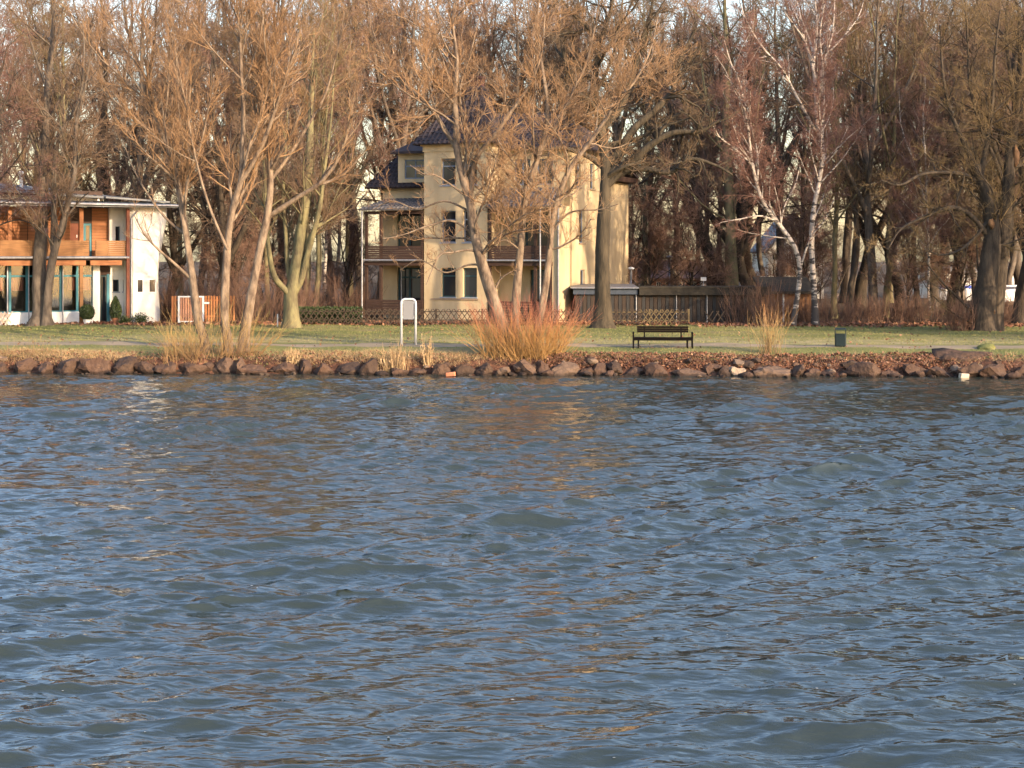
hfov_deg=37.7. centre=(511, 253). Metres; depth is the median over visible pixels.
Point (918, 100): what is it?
bare tree
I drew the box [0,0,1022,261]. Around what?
sky
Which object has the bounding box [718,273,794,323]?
thicket
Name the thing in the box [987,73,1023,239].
spreading tree
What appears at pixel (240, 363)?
shore boulder
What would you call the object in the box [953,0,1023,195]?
bare tree
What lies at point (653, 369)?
shore boulder
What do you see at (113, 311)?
cone shrub
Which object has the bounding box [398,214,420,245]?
window
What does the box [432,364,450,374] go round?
shore boulder
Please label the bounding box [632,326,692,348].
park bench
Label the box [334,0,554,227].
spreading tree
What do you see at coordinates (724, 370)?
shore boulder
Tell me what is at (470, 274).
window
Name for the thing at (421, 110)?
tall tree
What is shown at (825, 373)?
shore boulder
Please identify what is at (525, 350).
osier bush
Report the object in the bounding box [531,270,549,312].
window
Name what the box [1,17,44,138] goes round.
tall tree
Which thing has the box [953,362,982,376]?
shore boulder
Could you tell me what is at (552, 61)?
bare tree
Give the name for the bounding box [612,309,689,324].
lattice fence
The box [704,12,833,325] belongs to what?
birch tree
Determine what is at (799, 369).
shore boulder
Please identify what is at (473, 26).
bare tree
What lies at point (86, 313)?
ball shrub
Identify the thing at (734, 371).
shore boulder
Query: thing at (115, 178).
bare tree
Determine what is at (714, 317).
lattice fence
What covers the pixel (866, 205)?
tall tree
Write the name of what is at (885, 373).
shore boulder
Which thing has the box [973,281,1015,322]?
thicket
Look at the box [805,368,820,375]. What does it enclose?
shore boulder
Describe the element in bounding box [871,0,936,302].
slim tree
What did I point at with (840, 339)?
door
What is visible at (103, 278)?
door
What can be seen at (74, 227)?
window
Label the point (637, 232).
understorey tree
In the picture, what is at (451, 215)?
window
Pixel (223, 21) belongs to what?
tall tree
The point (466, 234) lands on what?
window
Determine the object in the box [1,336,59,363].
sprouting bush
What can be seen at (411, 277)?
window
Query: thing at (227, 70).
tall tree
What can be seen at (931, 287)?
tall tree
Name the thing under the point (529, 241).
window
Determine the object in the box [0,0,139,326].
alder tree
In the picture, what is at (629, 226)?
understorey tree
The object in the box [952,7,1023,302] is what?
bare tree
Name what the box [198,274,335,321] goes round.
thicket
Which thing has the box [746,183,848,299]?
understorey tree
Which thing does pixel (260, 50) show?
willow tree
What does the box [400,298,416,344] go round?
notice board
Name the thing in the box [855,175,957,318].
understorey tree
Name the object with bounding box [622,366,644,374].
shore boulder
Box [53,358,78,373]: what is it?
shore boulder
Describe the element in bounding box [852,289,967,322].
thicket
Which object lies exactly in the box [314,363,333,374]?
shore boulder
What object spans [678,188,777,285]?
understorey tree
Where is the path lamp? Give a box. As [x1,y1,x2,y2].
[628,267,633,283]
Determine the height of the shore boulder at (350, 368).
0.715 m
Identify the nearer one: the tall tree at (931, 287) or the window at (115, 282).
the window at (115, 282)
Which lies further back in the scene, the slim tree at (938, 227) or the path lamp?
the path lamp
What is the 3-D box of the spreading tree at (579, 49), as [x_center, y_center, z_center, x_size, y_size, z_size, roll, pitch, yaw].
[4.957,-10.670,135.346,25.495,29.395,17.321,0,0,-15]
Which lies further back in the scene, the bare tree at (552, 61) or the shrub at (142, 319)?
the bare tree at (552, 61)
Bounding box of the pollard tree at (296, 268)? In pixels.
[228,0,371,327]
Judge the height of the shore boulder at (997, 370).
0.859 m
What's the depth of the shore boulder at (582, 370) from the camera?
54.45 m
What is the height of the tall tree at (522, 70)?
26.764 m
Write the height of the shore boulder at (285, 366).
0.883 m
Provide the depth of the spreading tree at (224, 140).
111.53 m
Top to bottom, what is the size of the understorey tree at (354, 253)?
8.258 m
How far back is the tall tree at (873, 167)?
103.56 m
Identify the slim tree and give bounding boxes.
[0,0,40,178]
[3,0,115,206]
[115,0,193,295]
[202,0,316,315]
[274,0,362,303]
[286,0,377,306]
[288,0,377,302]
[501,0,583,106]
[612,0,704,285]
[635,0,734,264]
[746,0,895,318]
[834,0,961,317]
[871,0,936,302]
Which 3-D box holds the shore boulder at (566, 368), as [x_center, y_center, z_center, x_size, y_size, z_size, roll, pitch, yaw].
[1.771,4.332,54.584,1.563,0.793,0.813,0,0,-39]
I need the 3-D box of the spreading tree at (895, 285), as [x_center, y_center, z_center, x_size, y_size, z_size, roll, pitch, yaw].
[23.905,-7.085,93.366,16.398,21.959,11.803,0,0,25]
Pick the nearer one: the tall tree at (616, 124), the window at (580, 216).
the window at (580, 216)
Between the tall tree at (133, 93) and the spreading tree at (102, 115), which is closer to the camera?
the spreading tree at (102, 115)
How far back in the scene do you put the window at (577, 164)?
81.08 m
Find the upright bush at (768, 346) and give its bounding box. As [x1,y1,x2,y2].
[741,304,796,353]
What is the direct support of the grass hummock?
on the ground at (495, 363)
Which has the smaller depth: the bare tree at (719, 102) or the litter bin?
the litter bin
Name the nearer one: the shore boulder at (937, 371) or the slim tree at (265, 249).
the shore boulder at (937, 371)
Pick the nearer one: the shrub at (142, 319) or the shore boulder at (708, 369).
the shore boulder at (708, 369)
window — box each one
[0,266,92,312]
[70,223,78,242]
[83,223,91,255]
[112,280,119,292]
[115,226,120,244]
[137,279,142,293]
[149,279,155,292]
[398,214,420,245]
[398,267,420,310]
[405,160,423,178]
[440,159,455,186]
[440,211,455,243]
[440,268,455,297]
[461,210,476,243]
[461,268,477,297]
[464,158,476,184]
[515,159,529,184]
[526,212,548,252]
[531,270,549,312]
[537,159,552,184]
[575,164,581,188]
[579,211,585,243]
[580,270,582,283]
[590,164,595,190]
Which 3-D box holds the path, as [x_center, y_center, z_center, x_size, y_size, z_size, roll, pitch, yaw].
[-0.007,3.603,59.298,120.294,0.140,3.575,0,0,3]
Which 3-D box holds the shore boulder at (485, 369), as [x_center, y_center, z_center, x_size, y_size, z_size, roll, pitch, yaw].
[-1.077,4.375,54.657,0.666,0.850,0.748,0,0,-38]
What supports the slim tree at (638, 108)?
on the ground at (495, 363)
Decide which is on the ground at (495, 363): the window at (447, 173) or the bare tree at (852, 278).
the bare tree at (852, 278)
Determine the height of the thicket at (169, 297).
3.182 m
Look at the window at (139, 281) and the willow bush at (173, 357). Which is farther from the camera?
the window at (139, 281)
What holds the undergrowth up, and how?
on the ground at (495, 363)
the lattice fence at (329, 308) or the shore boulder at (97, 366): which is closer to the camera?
the shore boulder at (97, 366)
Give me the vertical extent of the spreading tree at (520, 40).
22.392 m
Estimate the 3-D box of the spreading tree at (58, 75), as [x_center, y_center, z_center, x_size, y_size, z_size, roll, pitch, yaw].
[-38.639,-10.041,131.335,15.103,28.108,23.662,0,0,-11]
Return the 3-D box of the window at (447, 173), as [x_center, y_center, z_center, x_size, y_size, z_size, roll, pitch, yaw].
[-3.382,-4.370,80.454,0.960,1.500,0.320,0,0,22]
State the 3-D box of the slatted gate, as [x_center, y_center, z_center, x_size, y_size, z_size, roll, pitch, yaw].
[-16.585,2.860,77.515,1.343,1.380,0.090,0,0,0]
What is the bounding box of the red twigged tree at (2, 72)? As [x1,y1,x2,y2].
[0,9,59,234]
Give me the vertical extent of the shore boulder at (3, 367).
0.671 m
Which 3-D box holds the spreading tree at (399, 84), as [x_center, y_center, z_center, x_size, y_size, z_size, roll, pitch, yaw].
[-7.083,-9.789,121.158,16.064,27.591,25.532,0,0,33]
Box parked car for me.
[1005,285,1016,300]
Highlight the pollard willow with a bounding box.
[846,0,1023,330]
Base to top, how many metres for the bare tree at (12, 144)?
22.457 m
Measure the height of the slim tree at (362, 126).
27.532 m
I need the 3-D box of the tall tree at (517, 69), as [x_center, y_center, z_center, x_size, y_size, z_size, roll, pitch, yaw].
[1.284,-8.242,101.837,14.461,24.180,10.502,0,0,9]
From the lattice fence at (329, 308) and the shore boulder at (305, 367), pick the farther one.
the lattice fence at (329, 308)
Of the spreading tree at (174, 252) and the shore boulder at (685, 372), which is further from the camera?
the spreading tree at (174, 252)
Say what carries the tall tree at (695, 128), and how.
on the ground at (495, 363)
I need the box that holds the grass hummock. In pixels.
[977,343,995,349]
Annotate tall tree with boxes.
[0,0,54,183]
[1,0,87,187]
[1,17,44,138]
[47,0,243,207]
[95,11,202,202]
[148,0,321,302]
[155,0,381,310]
[266,30,375,293]
[286,0,442,304]
[308,0,518,199]
[328,0,475,172]
[417,0,596,119]
[436,0,620,130]
[484,0,699,190]
[630,1,745,284]
[642,0,796,285]
[654,0,870,276]
[752,0,964,318]
[765,0,928,302]
[771,8,939,295]
[834,0,1023,309]
[883,0,1020,301]
[895,0,1017,193]
[962,25,1021,265]
[963,1,1023,113]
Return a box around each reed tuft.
[285,347,306,365]
[376,341,412,373]
[419,332,434,368]
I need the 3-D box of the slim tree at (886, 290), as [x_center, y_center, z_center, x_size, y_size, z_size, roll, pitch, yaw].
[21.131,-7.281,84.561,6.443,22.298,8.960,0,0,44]
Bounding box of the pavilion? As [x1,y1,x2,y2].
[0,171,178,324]
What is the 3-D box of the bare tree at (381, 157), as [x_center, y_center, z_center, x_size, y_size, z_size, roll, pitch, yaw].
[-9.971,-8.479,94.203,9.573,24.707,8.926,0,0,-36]
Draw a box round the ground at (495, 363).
[0,262,1023,375]
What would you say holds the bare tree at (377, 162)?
on the ground at (495, 363)
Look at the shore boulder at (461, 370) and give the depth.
54.50 m
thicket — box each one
[159,268,247,320]
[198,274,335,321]
[276,267,385,317]
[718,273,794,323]
[783,292,885,322]
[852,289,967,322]
[935,292,1022,330]
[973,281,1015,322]
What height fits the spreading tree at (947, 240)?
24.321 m
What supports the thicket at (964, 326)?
on the ground at (495, 363)
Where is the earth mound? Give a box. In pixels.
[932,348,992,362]
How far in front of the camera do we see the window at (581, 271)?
81.84 m
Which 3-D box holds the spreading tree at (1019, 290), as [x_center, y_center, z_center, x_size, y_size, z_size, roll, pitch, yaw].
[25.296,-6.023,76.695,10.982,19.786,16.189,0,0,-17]
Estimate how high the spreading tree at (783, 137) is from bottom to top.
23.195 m
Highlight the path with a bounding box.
[0,341,1023,348]
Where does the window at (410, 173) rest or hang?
in the villa
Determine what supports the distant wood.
on the ground at (495, 363)
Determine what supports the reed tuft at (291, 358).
on the ground at (495, 363)
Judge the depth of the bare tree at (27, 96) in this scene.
123.83 m
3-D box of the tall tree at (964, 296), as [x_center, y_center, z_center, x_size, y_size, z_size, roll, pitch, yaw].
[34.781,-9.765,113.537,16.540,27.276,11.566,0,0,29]
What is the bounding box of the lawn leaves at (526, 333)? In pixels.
[0,322,1022,355]
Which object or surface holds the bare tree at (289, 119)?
on the ground at (495, 363)
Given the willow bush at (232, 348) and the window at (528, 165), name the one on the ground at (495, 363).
the willow bush at (232, 348)
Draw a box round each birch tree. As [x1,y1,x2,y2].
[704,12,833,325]
[724,0,894,325]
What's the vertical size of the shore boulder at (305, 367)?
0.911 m
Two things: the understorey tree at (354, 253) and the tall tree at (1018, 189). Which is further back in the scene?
the tall tree at (1018, 189)
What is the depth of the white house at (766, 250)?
122.14 m
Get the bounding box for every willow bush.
[135,288,294,364]
[150,318,219,365]
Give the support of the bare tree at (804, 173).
on the ground at (495, 363)
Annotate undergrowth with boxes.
[160,222,1012,303]
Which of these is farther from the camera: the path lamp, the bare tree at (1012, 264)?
the bare tree at (1012, 264)
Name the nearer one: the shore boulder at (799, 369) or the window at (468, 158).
the shore boulder at (799, 369)
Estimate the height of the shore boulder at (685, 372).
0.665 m
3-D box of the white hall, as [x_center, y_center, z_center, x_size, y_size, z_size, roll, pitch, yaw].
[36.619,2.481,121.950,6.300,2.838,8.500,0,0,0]
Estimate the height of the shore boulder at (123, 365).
1.012 m
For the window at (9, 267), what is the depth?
77.33 m
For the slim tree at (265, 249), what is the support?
on the ground at (495, 363)
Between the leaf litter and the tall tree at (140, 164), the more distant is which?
the tall tree at (140, 164)
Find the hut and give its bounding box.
[753,277,810,321]
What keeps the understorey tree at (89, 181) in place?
on the ground at (495, 363)
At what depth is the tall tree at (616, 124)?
100.31 m
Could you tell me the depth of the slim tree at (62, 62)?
87.17 m
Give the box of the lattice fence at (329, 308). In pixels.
[298,306,362,323]
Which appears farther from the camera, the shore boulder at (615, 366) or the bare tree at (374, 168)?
the bare tree at (374, 168)
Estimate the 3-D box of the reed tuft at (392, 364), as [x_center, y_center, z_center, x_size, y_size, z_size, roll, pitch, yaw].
[-4.300,3.796,54.971,1.441,1.374,0.902,0,0,0]
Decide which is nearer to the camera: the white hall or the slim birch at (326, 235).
the slim birch at (326, 235)
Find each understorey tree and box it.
[50,155,125,206]
[98,162,184,298]
[169,170,283,317]
[179,176,313,299]
[214,172,315,313]
[310,182,378,306]
[626,143,697,281]
[627,176,693,285]
[628,167,676,285]
[638,174,743,285]
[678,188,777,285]
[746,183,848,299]
[752,163,862,276]
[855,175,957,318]
[916,182,1010,315]
[925,167,1021,264]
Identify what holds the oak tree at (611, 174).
on the ground at (495, 363)
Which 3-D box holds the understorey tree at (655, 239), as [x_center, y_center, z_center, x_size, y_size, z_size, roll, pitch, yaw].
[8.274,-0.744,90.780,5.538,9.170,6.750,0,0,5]
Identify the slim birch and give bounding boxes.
[156,48,240,293]
[274,38,364,306]
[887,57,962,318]
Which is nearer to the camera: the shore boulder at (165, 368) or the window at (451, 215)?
the shore boulder at (165, 368)
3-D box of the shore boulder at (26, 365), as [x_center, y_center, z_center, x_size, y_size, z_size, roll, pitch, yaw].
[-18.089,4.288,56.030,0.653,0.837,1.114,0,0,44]
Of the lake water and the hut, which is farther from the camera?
the hut
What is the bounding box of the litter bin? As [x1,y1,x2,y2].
[835,328,845,346]
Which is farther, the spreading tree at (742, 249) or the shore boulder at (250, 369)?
the spreading tree at (742, 249)
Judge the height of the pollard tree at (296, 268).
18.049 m
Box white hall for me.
[913,267,1013,299]
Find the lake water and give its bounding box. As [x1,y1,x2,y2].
[0,372,1023,767]
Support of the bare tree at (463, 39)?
on the ground at (495, 363)
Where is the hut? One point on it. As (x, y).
(806, 287)
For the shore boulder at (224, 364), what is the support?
on the ground at (495, 363)
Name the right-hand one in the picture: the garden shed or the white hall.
the white hall
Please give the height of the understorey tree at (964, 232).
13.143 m
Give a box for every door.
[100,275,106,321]
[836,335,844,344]
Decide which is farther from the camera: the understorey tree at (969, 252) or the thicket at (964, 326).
the understorey tree at (969, 252)
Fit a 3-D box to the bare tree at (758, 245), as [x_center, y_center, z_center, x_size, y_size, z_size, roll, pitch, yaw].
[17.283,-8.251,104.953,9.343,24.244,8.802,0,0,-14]
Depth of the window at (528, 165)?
80.77 m
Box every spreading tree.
[2,0,235,265]
[7,0,137,206]
[78,57,284,317]
[98,16,355,319]
[123,0,339,290]
[329,0,507,225]
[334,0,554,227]
[442,0,684,216]
[451,2,662,141]
[592,0,885,285]
[648,4,845,284]
[730,0,1008,309]
[747,0,1021,312]
[846,1,1019,313]
[866,7,987,266]
[884,0,1023,323]
[907,7,1020,284]
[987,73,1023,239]
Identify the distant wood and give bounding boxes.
[96,100,1020,288]
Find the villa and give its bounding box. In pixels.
[359,76,638,322]
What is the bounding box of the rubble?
[0,356,1023,378]
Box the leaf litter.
[0,348,1023,372]
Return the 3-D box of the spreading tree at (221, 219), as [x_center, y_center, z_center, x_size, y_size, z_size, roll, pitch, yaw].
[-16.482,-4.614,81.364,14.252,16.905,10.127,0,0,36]
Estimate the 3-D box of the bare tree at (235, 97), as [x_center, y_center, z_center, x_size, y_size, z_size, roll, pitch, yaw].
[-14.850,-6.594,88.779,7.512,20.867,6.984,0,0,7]
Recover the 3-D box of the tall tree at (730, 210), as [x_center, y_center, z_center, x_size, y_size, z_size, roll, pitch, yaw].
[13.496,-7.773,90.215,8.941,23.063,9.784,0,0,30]
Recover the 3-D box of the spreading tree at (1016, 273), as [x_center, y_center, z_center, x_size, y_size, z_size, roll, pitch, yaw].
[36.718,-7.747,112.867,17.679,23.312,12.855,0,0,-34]
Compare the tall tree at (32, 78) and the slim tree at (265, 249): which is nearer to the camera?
the slim tree at (265, 249)
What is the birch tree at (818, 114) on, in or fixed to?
on the ground at (495, 363)
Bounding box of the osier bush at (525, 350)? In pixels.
[439,283,603,362]
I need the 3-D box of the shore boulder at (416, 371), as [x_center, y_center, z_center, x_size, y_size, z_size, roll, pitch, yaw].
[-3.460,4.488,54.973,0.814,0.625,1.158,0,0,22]
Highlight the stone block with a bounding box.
[959,373,968,377]
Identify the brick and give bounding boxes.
[446,372,455,376]
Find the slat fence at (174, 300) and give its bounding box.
[172,296,234,322]
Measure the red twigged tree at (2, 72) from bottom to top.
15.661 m
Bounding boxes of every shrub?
[79,304,94,323]
[109,295,121,322]
[117,314,133,323]
[130,312,152,322]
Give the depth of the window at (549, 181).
80.34 m
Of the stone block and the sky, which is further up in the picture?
the sky
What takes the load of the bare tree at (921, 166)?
on the ground at (495, 363)
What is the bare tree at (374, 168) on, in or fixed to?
on the ground at (495, 363)
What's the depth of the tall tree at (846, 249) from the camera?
109.55 m
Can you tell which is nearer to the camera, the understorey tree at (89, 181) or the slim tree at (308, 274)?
the slim tree at (308, 274)
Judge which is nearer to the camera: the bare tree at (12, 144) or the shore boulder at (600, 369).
the shore boulder at (600, 369)
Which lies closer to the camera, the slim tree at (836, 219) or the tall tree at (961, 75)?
the slim tree at (836, 219)
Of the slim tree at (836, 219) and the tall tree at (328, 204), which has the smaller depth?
the slim tree at (836, 219)
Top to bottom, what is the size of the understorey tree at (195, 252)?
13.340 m
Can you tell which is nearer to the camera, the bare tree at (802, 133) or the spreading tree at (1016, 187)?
the spreading tree at (1016, 187)
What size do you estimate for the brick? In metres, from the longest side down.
0.352 x 0.216 x 0.157 m
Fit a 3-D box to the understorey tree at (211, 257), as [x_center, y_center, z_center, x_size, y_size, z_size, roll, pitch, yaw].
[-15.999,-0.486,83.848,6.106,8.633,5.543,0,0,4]
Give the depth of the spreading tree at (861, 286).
97.56 m
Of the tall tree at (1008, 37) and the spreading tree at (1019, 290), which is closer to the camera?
the spreading tree at (1019, 290)
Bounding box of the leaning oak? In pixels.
[581,8,731,285]
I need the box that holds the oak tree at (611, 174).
[491,0,739,328]
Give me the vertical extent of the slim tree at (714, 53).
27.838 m
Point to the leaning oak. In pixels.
(651, 175)
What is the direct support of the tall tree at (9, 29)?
on the ground at (495, 363)
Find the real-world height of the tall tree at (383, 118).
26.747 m
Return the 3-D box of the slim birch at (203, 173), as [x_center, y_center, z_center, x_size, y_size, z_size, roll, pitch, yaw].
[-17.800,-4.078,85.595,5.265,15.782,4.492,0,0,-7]
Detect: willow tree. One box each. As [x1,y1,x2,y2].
[50,0,394,352]
[332,0,715,356]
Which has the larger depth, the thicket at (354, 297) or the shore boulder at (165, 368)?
the thicket at (354, 297)
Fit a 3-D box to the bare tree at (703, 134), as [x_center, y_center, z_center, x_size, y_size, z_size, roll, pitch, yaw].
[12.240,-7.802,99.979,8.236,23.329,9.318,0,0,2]
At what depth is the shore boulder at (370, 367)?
54.57 m
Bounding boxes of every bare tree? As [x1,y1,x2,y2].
[0,0,58,182]
[0,1,83,185]
[30,0,159,201]
[68,0,182,199]
[132,0,240,279]
[144,0,285,298]
[205,0,317,315]
[258,22,336,296]
[274,1,358,292]
[285,0,441,305]
[316,0,434,299]
[332,9,442,199]
[400,0,537,142]
[413,0,531,133]
[423,0,530,117]
[484,0,633,143]
[526,1,610,129]
[604,0,722,285]
[613,0,743,285]
[639,0,747,285]
[681,2,787,261]
[697,0,809,273]
[756,0,866,276]
[767,3,839,234]
[788,0,936,314]
[853,0,988,316]
[874,37,954,299]
[931,0,1023,293]
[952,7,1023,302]
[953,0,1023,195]
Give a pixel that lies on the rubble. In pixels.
(738, 361)
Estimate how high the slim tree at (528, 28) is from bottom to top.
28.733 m
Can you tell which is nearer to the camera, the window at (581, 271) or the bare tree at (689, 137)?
the window at (581, 271)
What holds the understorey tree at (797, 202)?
on the ground at (495, 363)
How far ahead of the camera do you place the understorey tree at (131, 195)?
84.88 m
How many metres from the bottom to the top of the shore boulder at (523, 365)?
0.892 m
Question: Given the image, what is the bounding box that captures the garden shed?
[570,284,770,322]
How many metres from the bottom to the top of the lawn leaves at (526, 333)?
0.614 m
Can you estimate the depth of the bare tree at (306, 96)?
112.07 m
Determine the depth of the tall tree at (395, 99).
108.57 m
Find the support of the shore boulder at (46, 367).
on the ground at (495, 363)
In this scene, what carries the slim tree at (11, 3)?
on the ground at (495, 363)
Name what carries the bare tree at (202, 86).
on the ground at (495, 363)
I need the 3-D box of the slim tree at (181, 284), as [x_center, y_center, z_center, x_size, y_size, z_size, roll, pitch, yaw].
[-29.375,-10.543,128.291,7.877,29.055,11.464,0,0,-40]
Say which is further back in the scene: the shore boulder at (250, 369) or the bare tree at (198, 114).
the bare tree at (198, 114)
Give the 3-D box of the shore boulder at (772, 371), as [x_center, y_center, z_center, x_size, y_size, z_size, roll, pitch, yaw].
[9.405,4.423,53.997,1.514,0.755,0.991,0,0,0]
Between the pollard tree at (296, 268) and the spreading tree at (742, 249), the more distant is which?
the spreading tree at (742, 249)
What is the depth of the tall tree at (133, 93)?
117.50 m
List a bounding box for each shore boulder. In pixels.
[0,361,6,372]
[13,358,37,372]
[37,361,52,373]
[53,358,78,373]
[74,358,110,373]
[113,356,138,373]
[133,361,154,373]
[154,362,176,373]
[179,362,212,374]
[213,357,236,373]
[235,357,245,371]
[236,364,266,374]
[272,361,298,373]
[298,358,312,373]
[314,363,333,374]
[336,362,359,374]
[358,358,377,374]
[391,367,408,375]
[408,368,427,374]
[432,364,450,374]
[453,364,475,375]
[474,362,492,375]
[493,367,511,375]
[513,359,536,374]
[536,360,549,372]
[550,362,579,375]
[577,367,593,374]
[594,363,607,374]
[607,360,621,374]
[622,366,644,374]
[645,362,667,375]
[671,368,707,376]
[704,362,714,375]
[717,365,730,375]
[729,366,745,375]
[753,366,791,376]
[791,364,804,375]
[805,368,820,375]
[820,369,834,375]
[842,361,880,376]
[879,370,898,376]
[902,364,927,375]
[925,366,950,376]
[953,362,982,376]
[978,364,1006,377]
[1015,364,1023,375]
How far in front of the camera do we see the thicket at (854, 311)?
78.72 m
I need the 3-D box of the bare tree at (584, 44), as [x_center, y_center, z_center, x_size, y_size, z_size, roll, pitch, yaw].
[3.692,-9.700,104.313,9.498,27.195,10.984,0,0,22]
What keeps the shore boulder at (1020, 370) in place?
on the ground at (495, 363)
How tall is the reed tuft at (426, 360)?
1.460 m
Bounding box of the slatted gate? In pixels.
[178,296,203,322]
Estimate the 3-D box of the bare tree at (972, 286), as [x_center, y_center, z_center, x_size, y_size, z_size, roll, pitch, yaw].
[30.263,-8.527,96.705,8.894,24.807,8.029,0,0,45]
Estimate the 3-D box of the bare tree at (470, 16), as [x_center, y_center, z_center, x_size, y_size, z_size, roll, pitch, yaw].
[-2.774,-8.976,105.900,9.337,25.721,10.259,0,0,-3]
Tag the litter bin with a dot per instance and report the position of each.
(840, 339)
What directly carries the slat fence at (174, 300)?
on the ground at (495, 363)
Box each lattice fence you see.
[0,312,11,324]
[298,306,362,323]
[299,308,575,324]
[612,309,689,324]
[704,311,724,322]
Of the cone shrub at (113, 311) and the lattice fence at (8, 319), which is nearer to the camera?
the lattice fence at (8, 319)
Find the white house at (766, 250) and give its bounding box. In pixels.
[750,220,826,298]
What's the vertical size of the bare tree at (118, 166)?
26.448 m
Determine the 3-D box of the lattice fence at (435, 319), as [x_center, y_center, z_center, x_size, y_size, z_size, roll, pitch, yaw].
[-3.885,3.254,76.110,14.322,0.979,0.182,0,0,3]
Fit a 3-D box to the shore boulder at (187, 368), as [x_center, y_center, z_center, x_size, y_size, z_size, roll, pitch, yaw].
[-11.876,4.408,55.589,1.170,0.784,1.249,0,0,-44]
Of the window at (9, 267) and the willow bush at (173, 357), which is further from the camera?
the window at (9, 267)
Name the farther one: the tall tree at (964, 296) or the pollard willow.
the tall tree at (964, 296)
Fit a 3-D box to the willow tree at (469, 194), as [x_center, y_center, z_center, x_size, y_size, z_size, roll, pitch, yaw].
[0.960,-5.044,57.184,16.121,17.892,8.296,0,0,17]
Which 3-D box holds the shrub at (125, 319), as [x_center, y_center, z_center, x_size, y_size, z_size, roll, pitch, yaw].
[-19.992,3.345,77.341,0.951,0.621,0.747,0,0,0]
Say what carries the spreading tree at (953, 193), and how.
on the ground at (495, 363)
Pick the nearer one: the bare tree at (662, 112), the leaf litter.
the leaf litter
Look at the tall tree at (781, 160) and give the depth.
94.49 m
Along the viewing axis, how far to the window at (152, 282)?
78.57 m
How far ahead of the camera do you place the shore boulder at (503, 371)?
54.36 m
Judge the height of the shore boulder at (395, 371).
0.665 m
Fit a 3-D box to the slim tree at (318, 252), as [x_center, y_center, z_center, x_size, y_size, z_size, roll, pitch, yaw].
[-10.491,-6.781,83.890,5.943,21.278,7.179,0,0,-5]
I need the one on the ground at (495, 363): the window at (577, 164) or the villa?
the villa
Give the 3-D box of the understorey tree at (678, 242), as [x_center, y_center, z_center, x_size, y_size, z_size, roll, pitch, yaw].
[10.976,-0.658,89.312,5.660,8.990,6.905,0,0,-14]
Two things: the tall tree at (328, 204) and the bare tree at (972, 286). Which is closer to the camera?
the bare tree at (972, 286)
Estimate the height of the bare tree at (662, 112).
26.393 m
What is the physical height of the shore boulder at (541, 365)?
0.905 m
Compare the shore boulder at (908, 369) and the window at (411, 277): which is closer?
the shore boulder at (908, 369)
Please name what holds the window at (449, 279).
in the villa
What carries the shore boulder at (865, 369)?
on the ground at (495, 363)
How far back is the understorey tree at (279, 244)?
89.65 m
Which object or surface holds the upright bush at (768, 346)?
on the ground at (495, 363)
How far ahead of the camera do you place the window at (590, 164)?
83.23 m

